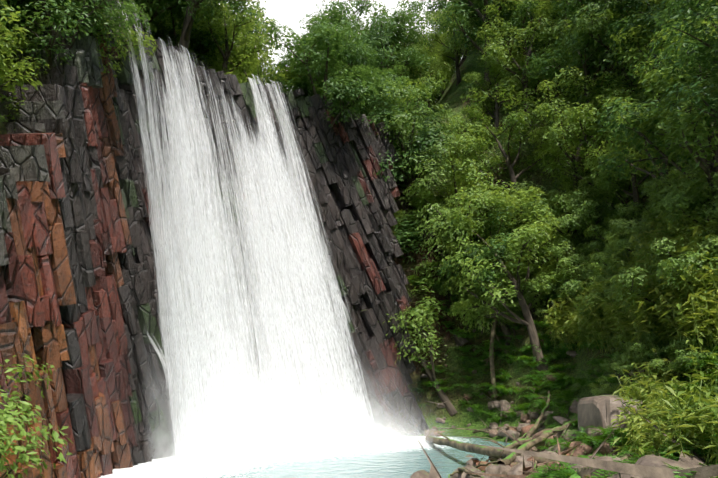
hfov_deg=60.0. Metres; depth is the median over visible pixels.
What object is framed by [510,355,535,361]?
fern
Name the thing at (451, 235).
corner tree
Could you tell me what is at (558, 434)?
boulder
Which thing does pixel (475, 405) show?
fern
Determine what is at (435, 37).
tree
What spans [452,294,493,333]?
tree
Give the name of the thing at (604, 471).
fern
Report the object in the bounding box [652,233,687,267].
shrub
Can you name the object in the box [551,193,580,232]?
shrub
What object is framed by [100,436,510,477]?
pool water
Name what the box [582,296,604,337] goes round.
sasa bush
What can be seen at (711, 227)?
sasa bush
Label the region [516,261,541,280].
shrub
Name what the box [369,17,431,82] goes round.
tree
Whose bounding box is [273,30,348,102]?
overhang tree
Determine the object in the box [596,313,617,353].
sasa bush
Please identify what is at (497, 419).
fern
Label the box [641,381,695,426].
sasa bush
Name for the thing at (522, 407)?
fern
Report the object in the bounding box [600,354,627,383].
shrub
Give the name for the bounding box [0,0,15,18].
canopy tree
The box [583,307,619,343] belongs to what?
sasa bush
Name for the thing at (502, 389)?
fern
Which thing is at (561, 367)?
fern
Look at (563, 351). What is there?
fern
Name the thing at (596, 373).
fern
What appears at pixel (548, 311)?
sasa bush
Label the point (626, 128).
tree
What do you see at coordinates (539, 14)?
tree
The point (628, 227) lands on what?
shrub
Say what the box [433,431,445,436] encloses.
boulder
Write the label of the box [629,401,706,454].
sasa bush
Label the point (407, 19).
tree
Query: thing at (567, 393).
fern
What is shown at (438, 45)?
tree
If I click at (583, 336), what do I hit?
sasa bush
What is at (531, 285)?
tree
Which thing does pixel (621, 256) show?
sasa bush
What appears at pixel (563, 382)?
fern
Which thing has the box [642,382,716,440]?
sasa bush
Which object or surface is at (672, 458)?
fern
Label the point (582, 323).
sasa bush
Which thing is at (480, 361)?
fern
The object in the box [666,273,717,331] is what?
sasa bush
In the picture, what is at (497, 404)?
boulder
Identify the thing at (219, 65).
tree
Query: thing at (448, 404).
corner tree
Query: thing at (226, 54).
tree
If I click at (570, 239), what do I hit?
shrub
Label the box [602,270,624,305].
sasa bush
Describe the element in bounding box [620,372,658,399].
sasa bush
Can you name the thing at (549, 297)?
fern
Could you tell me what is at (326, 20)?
tree
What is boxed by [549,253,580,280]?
shrub
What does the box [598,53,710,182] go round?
tree
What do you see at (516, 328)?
fern
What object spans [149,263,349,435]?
waterfall fans
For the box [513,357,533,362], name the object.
fern
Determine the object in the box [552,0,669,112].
tree
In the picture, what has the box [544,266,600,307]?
shrub
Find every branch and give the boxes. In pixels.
[408,424,441,477]
[432,428,488,432]
[448,471,463,477]
[454,458,483,477]
[463,436,497,442]
[468,433,563,477]
[475,443,506,467]
[492,423,545,451]
[539,431,589,442]
[542,426,616,472]
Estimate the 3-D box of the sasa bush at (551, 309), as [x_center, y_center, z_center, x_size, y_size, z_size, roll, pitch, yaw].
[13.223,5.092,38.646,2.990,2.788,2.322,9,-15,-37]
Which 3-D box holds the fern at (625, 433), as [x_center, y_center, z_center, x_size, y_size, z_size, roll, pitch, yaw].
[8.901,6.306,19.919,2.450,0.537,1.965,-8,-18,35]
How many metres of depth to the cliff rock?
28.25 m
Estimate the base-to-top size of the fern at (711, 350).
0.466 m
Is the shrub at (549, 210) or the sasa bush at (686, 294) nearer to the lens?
the sasa bush at (686, 294)
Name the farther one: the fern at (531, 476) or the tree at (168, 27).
the tree at (168, 27)
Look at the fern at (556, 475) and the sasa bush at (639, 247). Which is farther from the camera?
the sasa bush at (639, 247)
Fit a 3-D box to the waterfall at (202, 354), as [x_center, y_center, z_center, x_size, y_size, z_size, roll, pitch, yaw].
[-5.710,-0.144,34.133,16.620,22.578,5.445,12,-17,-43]
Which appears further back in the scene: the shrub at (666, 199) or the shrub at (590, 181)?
the shrub at (590, 181)
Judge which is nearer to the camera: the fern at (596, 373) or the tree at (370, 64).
the fern at (596, 373)
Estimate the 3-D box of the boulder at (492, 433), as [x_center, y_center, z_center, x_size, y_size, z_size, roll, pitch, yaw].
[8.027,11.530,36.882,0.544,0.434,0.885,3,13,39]
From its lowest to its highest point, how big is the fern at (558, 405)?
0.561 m
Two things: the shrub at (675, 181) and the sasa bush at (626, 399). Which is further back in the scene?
the shrub at (675, 181)
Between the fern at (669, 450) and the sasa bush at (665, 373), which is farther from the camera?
the sasa bush at (665, 373)
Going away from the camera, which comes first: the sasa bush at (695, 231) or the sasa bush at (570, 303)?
the sasa bush at (695, 231)
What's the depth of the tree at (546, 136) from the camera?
44.46 m
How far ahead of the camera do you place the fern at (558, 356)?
38.03 m
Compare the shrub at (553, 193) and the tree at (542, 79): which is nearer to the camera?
the shrub at (553, 193)
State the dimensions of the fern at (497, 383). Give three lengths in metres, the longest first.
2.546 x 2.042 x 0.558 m
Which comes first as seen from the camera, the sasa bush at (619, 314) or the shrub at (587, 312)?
the sasa bush at (619, 314)
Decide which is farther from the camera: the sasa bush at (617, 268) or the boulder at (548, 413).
the boulder at (548, 413)
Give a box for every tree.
[0,0,11,45]
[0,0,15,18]
[0,0,42,100]
[0,0,150,66]
[0,0,157,79]
[0,2,18,28]
[0,13,15,66]
[0,32,49,83]
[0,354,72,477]
[1,99,44,139]
[3,100,23,121]
[5,0,72,65]
[89,0,175,15]
[121,0,202,57]
[127,0,174,24]
[127,1,156,34]
[144,0,230,65]
[144,6,218,55]
[159,3,247,71]
[160,0,240,59]
[164,0,277,79]
[174,0,280,74]
[187,12,260,82]
[214,34,304,90]
[219,0,293,77]
[237,56,320,96]
[251,11,387,128]
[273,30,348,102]
[279,52,372,106]
[282,0,379,107]
[296,8,357,45]
[307,0,380,42]
[327,80,435,242]
[334,52,412,199]
[335,67,368,117]
[336,41,399,98]
[343,37,430,114]
[350,20,369,40]
[351,81,458,262]
[353,0,431,78]
[360,278,457,415]
[361,12,441,113]
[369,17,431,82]
[373,70,464,210]
[389,0,454,108]
[389,36,452,115]
[390,22,454,109]
[390,197,417,238]
[392,212,469,347]
[396,157,506,300]
[397,122,513,291]
[406,78,450,109]
[410,0,483,53]
[419,0,483,85]
[427,45,452,109]
[429,26,471,97]
[432,0,527,99]
[432,203,519,345]
[437,0,492,67]
[438,180,569,371]
[440,106,497,158]
[454,83,554,222]
[462,43,534,138]
[470,0,557,78]
[475,216,539,277]
[476,0,577,127]
[479,0,538,55]
[482,314,509,397]
[514,24,580,113]
[518,0,640,155]
[526,66,637,190]
[534,70,656,224]
[551,0,640,86]
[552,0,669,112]
[557,1,598,21]
[561,1,569,29]
[581,87,677,222]
[595,21,717,184]
[596,0,686,111]
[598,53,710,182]
[605,0,713,104]
[609,0,717,104]
[626,0,717,234]
[643,0,717,134]
[654,0,717,98]
[656,232,717,291]
[660,1,717,67]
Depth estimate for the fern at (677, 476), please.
10.54 m
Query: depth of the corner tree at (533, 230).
40.11 m
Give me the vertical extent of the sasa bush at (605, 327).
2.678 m
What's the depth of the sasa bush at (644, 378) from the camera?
22.71 m
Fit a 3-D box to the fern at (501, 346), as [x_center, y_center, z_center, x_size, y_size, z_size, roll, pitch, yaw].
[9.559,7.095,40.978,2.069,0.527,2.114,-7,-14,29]
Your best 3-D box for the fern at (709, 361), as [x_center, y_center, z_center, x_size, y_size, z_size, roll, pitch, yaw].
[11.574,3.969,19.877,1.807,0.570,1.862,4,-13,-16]
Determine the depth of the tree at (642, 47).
40.53 m
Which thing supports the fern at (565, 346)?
on the terrain
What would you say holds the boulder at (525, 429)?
on the terrain
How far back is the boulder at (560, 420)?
31.06 m
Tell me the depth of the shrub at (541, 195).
44.77 m
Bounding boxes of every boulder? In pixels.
[424,429,441,435]
[427,401,446,407]
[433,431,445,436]
[436,417,444,423]
[450,465,483,477]
[454,393,471,403]
[465,458,479,466]
[465,468,488,477]
[466,459,495,470]
[479,390,495,409]
[481,420,497,429]
[485,464,510,477]
[487,429,497,437]
[489,399,510,423]
[493,401,500,407]
[495,426,513,441]
[498,428,520,442]
[507,460,531,477]
[513,407,534,416]
[513,456,528,462]
[517,421,530,431]
[517,424,533,435]
[520,413,528,422]
[520,448,533,472]
[527,410,538,418]
[529,418,544,431]
[532,428,553,448]
[541,411,553,419]
[541,451,557,454]
[544,441,580,453]
[546,373,556,381]
[553,411,570,424]
[553,429,569,438]
[562,414,579,441]
[565,441,592,456]
[566,350,577,356]
[567,398,580,415]
[577,456,621,477]
[578,394,646,435]
[587,428,601,445]
[592,441,623,455]
[607,472,626,477]
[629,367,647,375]
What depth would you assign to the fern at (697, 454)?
12.04 m
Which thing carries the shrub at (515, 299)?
on the terrain
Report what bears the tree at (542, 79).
on the terrain
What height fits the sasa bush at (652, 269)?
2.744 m
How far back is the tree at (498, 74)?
54.45 m
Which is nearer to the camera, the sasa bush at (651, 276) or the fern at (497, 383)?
the sasa bush at (651, 276)
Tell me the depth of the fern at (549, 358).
38.16 m
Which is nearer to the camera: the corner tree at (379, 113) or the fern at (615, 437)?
the fern at (615, 437)
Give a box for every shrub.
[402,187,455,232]
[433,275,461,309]
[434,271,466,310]
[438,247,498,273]
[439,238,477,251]
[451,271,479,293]
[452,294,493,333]
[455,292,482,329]
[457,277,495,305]
[462,202,501,219]
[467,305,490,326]
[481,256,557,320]
[483,294,509,325]
[490,262,523,284]
[490,274,549,325]
[496,181,535,222]
[496,187,534,226]
[497,305,523,335]
[501,238,535,261]
[505,187,556,223]
[510,293,546,319]
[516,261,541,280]
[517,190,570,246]
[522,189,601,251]
[527,185,553,207]
[528,216,573,253]
[530,201,566,233]
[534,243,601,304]
[540,235,594,280]
[542,233,580,256]
[544,179,598,215]
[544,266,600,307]
[546,170,601,203]
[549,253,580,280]
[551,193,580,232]
[552,233,580,257]
[562,186,604,233]
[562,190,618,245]
[571,256,602,285]
[572,173,613,215]
[572,275,620,316]
[574,240,602,258]
[579,278,613,318]
[582,206,643,244]
[583,236,620,257]
[585,260,611,290]
[586,237,641,280]
[589,268,620,300]
[589,376,619,395]
[592,275,617,290]
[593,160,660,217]
[596,208,629,238]
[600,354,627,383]
[605,194,648,225]
[605,219,651,254]
[605,238,638,267]
[608,205,654,237]
[609,221,664,256]
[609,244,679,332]
[610,328,638,345]
[611,354,636,381]
[614,253,645,288]
[614,300,642,337]
[619,333,657,357]
[625,353,658,377]
[632,336,674,370]
[634,330,668,348]
[640,194,674,233]
[641,163,697,206]
[645,182,683,227]
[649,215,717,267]
[649,343,709,385]
[650,161,703,193]
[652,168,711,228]
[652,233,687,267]
[655,225,716,278]
[658,186,701,213]
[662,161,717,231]
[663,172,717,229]
[663,329,704,356]
[668,337,713,372]
[702,385,717,399]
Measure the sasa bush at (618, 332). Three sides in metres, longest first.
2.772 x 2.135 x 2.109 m
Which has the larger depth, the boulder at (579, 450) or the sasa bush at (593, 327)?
the sasa bush at (593, 327)
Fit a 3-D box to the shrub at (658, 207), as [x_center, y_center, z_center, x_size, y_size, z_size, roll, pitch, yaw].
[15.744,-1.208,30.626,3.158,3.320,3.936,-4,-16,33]
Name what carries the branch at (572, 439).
on the terrain
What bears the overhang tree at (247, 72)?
on the terrain
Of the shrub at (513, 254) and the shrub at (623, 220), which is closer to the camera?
the shrub at (623, 220)
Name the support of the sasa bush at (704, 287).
on the terrain
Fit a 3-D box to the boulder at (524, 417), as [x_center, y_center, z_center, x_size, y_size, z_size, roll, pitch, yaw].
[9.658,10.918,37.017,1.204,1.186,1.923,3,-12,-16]
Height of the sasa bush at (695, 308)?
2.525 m
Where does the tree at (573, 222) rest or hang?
on the terrain
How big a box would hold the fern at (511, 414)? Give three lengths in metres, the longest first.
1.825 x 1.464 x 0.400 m
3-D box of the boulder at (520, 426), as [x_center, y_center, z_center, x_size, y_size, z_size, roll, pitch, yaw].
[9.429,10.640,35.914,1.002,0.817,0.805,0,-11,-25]
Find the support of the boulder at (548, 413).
on the terrain
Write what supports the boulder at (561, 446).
on the terrain
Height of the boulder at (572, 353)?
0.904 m
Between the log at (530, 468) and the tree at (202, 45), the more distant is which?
the tree at (202, 45)
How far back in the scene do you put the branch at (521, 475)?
17.00 m
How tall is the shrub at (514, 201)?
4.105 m
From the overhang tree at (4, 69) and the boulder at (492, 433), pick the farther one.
the boulder at (492, 433)
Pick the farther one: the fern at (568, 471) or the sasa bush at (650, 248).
the sasa bush at (650, 248)
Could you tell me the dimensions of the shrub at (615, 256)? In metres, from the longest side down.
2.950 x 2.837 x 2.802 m
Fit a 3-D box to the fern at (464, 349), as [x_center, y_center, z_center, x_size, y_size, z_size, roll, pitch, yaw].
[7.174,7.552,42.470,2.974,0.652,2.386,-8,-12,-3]
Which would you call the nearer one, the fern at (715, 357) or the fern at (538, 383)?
the fern at (715, 357)
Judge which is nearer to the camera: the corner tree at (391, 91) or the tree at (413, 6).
the corner tree at (391, 91)
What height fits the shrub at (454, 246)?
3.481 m
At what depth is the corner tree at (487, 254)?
41.65 m
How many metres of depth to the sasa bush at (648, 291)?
24.91 m
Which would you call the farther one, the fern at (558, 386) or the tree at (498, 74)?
the tree at (498, 74)
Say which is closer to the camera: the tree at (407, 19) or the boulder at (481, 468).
the boulder at (481, 468)
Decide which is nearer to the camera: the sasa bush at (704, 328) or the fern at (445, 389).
the sasa bush at (704, 328)
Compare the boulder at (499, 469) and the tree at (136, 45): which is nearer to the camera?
the boulder at (499, 469)
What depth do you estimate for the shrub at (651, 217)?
30.62 m
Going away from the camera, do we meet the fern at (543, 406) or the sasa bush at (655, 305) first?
the sasa bush at (655, 305)
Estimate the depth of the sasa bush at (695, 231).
23.70 m
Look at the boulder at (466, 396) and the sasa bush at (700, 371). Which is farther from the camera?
the boulder at (466, 396)
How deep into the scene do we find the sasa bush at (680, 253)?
23.80 m
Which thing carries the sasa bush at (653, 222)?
on the terrain
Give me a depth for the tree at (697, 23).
32.38 m
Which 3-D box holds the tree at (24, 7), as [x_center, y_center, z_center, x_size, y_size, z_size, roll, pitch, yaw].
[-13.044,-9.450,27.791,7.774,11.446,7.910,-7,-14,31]
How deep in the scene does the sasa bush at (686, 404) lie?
18.39 m
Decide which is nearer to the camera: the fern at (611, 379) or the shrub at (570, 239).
the fern at (611, 379)
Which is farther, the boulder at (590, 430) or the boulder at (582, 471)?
the boulder at (590, 430)
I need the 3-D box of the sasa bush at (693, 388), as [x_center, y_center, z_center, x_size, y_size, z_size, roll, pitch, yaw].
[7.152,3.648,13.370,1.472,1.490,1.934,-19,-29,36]
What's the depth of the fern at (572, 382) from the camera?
32.99 m
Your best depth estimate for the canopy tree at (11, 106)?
23.84 m
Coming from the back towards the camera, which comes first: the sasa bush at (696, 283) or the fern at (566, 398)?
the fern at (566, 398)
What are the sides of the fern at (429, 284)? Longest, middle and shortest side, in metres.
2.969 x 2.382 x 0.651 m
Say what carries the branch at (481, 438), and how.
on the terrain
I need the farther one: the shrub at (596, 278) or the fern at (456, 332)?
the fern at (456, 332)
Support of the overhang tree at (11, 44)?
on the terrain
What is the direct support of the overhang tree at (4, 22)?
on the terrain
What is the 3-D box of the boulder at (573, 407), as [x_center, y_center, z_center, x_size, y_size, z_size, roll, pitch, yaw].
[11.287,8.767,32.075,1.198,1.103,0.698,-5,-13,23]
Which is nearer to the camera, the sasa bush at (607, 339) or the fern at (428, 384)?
the sasa bush at (607, 339)
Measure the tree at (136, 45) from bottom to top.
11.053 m
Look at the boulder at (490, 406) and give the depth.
38.96 m
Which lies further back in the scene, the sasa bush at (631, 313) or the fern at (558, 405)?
the fern at (558, 405)
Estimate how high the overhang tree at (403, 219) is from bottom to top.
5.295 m
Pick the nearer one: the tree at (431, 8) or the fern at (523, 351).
the fern at (523, 351)
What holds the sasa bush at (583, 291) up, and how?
on the terrain
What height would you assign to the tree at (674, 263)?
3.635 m
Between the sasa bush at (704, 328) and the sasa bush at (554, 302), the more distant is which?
the sasa bush at (554, 302)
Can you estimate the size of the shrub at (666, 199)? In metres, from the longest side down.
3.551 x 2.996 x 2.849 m
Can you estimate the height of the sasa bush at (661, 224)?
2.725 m
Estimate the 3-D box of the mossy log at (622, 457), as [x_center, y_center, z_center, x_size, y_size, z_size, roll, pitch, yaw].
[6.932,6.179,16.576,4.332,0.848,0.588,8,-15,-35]
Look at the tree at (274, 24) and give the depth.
58.55 m
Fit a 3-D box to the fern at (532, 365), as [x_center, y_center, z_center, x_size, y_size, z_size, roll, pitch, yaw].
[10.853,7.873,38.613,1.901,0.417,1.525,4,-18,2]
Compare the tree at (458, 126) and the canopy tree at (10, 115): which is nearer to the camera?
the canopy tree at (10, 115)
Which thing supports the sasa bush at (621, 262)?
on the terrain
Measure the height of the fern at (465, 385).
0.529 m
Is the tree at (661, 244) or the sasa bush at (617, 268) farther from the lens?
the sasa bush at (617, 268)
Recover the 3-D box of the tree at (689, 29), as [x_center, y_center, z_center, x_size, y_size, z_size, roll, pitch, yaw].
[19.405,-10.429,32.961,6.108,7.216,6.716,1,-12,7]
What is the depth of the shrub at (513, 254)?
43.78 m
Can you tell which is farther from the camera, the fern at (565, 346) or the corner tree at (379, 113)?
the corner tree at (379, 113)
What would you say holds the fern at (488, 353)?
on the terrain
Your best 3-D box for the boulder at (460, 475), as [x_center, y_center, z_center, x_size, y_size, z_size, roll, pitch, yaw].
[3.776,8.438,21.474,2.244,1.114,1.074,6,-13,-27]
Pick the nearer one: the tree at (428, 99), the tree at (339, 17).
the tree at (339, 17)
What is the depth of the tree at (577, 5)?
48.79 m
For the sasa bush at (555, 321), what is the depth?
38.05 m
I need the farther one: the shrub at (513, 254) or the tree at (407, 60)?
the tree at (407, 60)
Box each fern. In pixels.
[408,275,435,283]
[408,279,425,284]
[417,278,446,286]
[418,381,438,386]
[421,365,445,371]
[432,386,455,393]
[445,344,479,354]
[447,328,466,334]
[451,333,472,337]
[451,383,479,387]
[458,375,477,380]
[460,349,485,355]
[460,404,483,409]
[468,359,488,364]
[473,382,502,390]
[478,350,500,358]
[485,416,505,422]
[488,343,517,349]
[489,340,506,346]
[489,385,516,394]
[493,375,511,380]
[498,358,517,363]
[500,354,516,358]
[501,411,520,416]
[506,325,526,329]
[507,403,531,409]
[509,348,528,355]
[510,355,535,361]
[510,387,523,393]
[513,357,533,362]
[518,362,540,367]
[518,393,537,398]
[521,386,551,392]
[525,373,542,378]
[525,392,546,399]
[525,469,561,477]
[526,380,546,385]
[529,375,545,381]
[529,398,558,406]
[531,402,551,409]
[533,445,561,451]
[533,463,577,476]
[534,321,548,326]
[537,372,572,380]
[538,333,550,338]
[539,356,560,361]
[541,381,561,388]
[542,470,571,477]
[543,292,560,299]
[543,353,571,359]
[543,438,556,445]
[544,402,568,411]
[546,382,569,389]
[546,437,567,446]
[548,347,576,354]
[548,455,594,477]
[550,363,570,370]
[550,441,590,451]
[551,343,576,349]
[552,395,576,401]
[554,380,570,384]
[555,387,579,400]
[555,469,576,477]
[557,375,574,381]
[559,426,586,438]
[564,380,590,385]
[570,436,592,444]
[575,435,625,446]
[579,377,601,385]
[579,453,613,457]
[584,425,622,436]
[586,370,604,376]
[587,357,611,363]
[589,344,603,352]
[591,459,633,477]
[597,376,618,383]
[599,432,649,447]
[600,428,642,442]
[609,445,653,454]
[612,455,638,474]
[613,451,640,458]
[617,455,678,472]
[642,446,711,455]
[656,432,715,457]
[657,450,717,464]
[662,382,709,396]
[663,373,692,380]
[664,462,717,477]
[672,426,717,445]
[680,356,717,371]
[682,371,706,381]
[688,354,717,362]
[694,343,717,352]
[695,373,717,383]
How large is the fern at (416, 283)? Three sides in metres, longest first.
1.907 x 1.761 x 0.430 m
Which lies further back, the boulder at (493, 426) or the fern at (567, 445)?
the boulder at (493, 426)
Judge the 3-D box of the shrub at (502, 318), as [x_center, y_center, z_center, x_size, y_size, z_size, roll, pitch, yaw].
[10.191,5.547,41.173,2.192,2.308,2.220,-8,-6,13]
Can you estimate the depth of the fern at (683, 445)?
12.12 m
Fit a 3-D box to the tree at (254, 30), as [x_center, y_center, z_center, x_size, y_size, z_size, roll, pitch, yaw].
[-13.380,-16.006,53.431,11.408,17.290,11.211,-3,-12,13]
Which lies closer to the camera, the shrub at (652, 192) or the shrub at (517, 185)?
the shrub at (652, 192)
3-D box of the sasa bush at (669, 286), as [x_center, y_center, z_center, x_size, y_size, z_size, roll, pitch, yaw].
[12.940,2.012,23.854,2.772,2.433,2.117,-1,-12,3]
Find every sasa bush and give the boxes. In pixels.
[541,299,568,332]
[544,301,583,349]
[544,305,557,341]
[545,309,579,348]
[546,309,571,348]
[546,314,575,347]
[546,322,565,347]
[548,298,577,338]
[552,311,584,340]
[556,287,585,320]
[566,321,586,349]
[568,315,590,343]
[571,302,603,346]
[571,305,593,341]
[571,318,600,351]
[574,281,594,301]
[574,300,615,351]
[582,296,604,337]
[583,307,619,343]
[584,295,612,332]
[588,281,638,325]
[589,280,613,317]
[591,277,610,322]
[592,301,618,346]
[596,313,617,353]
[599,246,638,277]
[599,290,625,327]
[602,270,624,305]
[603,302,647,341]
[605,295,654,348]
[609,299,640,334]
[609,310,627,350]
[610,247,650,287]
[611,242,629,268]
[611,407,667,457]
[612,375,654,401]
[612,387,670,438]
[614,261,656,293]
[617,285,667,340]
[617,401,662,446]
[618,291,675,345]
[618,363,669,397]
[619,380,669,423]
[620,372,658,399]
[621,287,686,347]
[627,228,663,263]
[628,231,654,280]
[628,311,672,349]
[629,267,672,329]
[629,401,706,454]
[630,232,675,261]
[630,267,677,327]
[632,253,656,281]
[636,262,717,324]
[636,349,685,392]
[636,379,669,406]
[636,408,661,442]
[637,283,674,312]
[638,239,655,270]
[638,295,669,338]
[638,375,699,412]
[640,413,715,460]
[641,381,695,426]
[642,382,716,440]
[644,242,705,295]
[644,378,717,464]
[645,220,673,248]
[645,230,674,268]
[646,210,671,237]
[646,305,692,350]
[646,371,717,444]
[649,273,691,330]
[650,284,690,334]
[651,215,673,242]
[652,285,709,338]
[653,260,683,307]
[653,374,717,435]
[655,270,713,322]
[656,275,716,352]
[660,270,717,344]
[660,359,694,390]
[663,272,717,311]
[663,287,691,330]
[665,219,707,245]
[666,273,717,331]
[667,200,703,234]
[667,212,717,247]
[669,251,717,296]
[672,223,694,244]
[672,269,717,325]
[672,391,709,412]
[674,219,717,250]
[674,243,705,292]
[679,267,717,319]
[679,290,717,328]
[679,291,717,353]
[681,235,717,266]
[681,340,717,391]
[684,257,717,320]
[699,220,717,234]
[699,295,717,338]
[700,245,717,270]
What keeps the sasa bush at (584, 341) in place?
on the terrain
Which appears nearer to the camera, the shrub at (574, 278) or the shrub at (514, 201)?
the shrub at (574, 278)
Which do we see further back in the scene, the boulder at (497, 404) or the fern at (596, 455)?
the boulder at (497, 404)
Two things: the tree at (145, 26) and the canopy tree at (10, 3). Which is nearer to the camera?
the canopy tree at (10, 3)
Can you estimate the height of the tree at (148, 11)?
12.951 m
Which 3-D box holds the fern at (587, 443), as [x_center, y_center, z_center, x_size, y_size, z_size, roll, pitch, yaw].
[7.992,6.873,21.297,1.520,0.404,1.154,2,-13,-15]
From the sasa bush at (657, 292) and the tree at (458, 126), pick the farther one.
the tree at (458, 126)
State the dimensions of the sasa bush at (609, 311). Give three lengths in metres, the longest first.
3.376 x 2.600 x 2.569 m
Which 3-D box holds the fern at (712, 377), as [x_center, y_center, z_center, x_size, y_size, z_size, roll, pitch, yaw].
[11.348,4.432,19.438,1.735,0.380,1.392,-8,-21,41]
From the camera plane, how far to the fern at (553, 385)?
36.60 m
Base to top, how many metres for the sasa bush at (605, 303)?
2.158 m
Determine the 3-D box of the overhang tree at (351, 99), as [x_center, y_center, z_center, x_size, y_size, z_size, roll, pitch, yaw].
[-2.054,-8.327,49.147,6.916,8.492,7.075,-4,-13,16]
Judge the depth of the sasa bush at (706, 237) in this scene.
23.20 m
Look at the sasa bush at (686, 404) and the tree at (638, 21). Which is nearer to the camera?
the sasa bush at (686, 404)
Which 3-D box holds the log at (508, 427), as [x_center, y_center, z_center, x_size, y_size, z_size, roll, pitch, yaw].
[8.344,11.377,37.021,0.343,0.654,4.062,9,-15,-35]
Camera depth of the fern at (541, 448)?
21.74 m
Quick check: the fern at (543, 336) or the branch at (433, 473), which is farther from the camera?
the fern at (543, 336)
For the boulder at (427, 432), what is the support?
on the terrain
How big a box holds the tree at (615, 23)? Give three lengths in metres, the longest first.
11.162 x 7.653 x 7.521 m
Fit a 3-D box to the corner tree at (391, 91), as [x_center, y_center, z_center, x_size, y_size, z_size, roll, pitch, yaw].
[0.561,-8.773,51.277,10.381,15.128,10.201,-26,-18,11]
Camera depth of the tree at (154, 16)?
43.42 m
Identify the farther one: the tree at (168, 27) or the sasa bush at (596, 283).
the tree at (168, 27)
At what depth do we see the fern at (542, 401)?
35.47 m
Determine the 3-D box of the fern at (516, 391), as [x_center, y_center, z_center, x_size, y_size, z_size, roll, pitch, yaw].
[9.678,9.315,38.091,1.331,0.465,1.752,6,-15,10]
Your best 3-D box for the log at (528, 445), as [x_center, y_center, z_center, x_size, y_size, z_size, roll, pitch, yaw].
[7.407,7.644,23.674,0.951,0.901,10.628,-7,-14,31]
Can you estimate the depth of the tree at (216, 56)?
47.08 m
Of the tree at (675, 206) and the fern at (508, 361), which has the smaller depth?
the tree at (675, 206)
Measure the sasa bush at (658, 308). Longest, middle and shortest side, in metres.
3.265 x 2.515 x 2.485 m
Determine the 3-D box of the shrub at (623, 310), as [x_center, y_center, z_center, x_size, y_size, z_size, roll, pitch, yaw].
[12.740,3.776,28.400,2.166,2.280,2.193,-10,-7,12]
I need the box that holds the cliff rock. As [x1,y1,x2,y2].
[0,0,428,477]
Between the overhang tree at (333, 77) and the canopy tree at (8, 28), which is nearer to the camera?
the canopy tree at (8, 28)
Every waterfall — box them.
[134,5,376,463]
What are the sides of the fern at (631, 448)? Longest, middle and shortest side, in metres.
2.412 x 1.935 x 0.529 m
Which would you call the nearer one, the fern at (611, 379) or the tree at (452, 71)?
the fern at (611, 379)
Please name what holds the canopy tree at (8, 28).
on the terrain
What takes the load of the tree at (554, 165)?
on the terrain
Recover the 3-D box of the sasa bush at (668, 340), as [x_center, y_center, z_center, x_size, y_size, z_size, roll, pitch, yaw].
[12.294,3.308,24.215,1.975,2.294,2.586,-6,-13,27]
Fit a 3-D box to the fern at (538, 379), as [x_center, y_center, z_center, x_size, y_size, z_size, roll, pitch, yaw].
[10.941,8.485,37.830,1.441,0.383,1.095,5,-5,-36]
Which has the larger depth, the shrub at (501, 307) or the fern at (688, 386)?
the shrub at (501, 307)
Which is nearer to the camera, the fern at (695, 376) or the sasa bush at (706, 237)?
the fern at (695, 376)
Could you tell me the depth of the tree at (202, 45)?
44.42 m
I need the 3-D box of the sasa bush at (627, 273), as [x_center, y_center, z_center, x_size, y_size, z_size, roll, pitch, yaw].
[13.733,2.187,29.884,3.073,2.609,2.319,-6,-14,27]
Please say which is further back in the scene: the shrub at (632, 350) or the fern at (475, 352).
the fern at (475, 352)
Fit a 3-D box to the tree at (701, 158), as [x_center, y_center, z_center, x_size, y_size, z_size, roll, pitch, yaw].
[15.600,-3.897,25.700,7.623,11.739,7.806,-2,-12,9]
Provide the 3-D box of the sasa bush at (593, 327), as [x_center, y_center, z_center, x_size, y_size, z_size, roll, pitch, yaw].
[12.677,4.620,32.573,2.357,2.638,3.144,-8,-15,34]
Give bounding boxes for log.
[425,432,566,464]
[469,395,717,477]
[473,426,516,432]
[482,433,531,461]
[496,419,575,465]
[522,443,579,474]
[526,390,550,437]
[569,451,659,477]
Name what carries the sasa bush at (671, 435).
on the terrain
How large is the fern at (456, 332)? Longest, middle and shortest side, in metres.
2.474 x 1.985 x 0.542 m
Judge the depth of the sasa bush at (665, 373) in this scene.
21.96 m
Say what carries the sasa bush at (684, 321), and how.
on the terrain
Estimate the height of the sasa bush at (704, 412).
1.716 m
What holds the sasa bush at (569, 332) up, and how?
on the terrain
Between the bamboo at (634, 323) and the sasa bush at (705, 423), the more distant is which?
the bamboo at (634, 323)
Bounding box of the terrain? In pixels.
[0,3,717,471]
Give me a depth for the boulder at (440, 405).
40.41 m
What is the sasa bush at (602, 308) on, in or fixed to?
on the terrain
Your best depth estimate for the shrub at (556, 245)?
41.58 m
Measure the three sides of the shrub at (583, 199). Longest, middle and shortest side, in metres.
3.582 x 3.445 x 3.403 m
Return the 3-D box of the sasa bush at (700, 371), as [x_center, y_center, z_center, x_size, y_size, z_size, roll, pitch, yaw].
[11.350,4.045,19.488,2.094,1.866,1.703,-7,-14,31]
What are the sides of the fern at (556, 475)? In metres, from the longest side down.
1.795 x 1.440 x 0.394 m
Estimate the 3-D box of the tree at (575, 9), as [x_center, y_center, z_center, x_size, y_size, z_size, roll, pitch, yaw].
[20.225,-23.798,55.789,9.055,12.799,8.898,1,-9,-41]

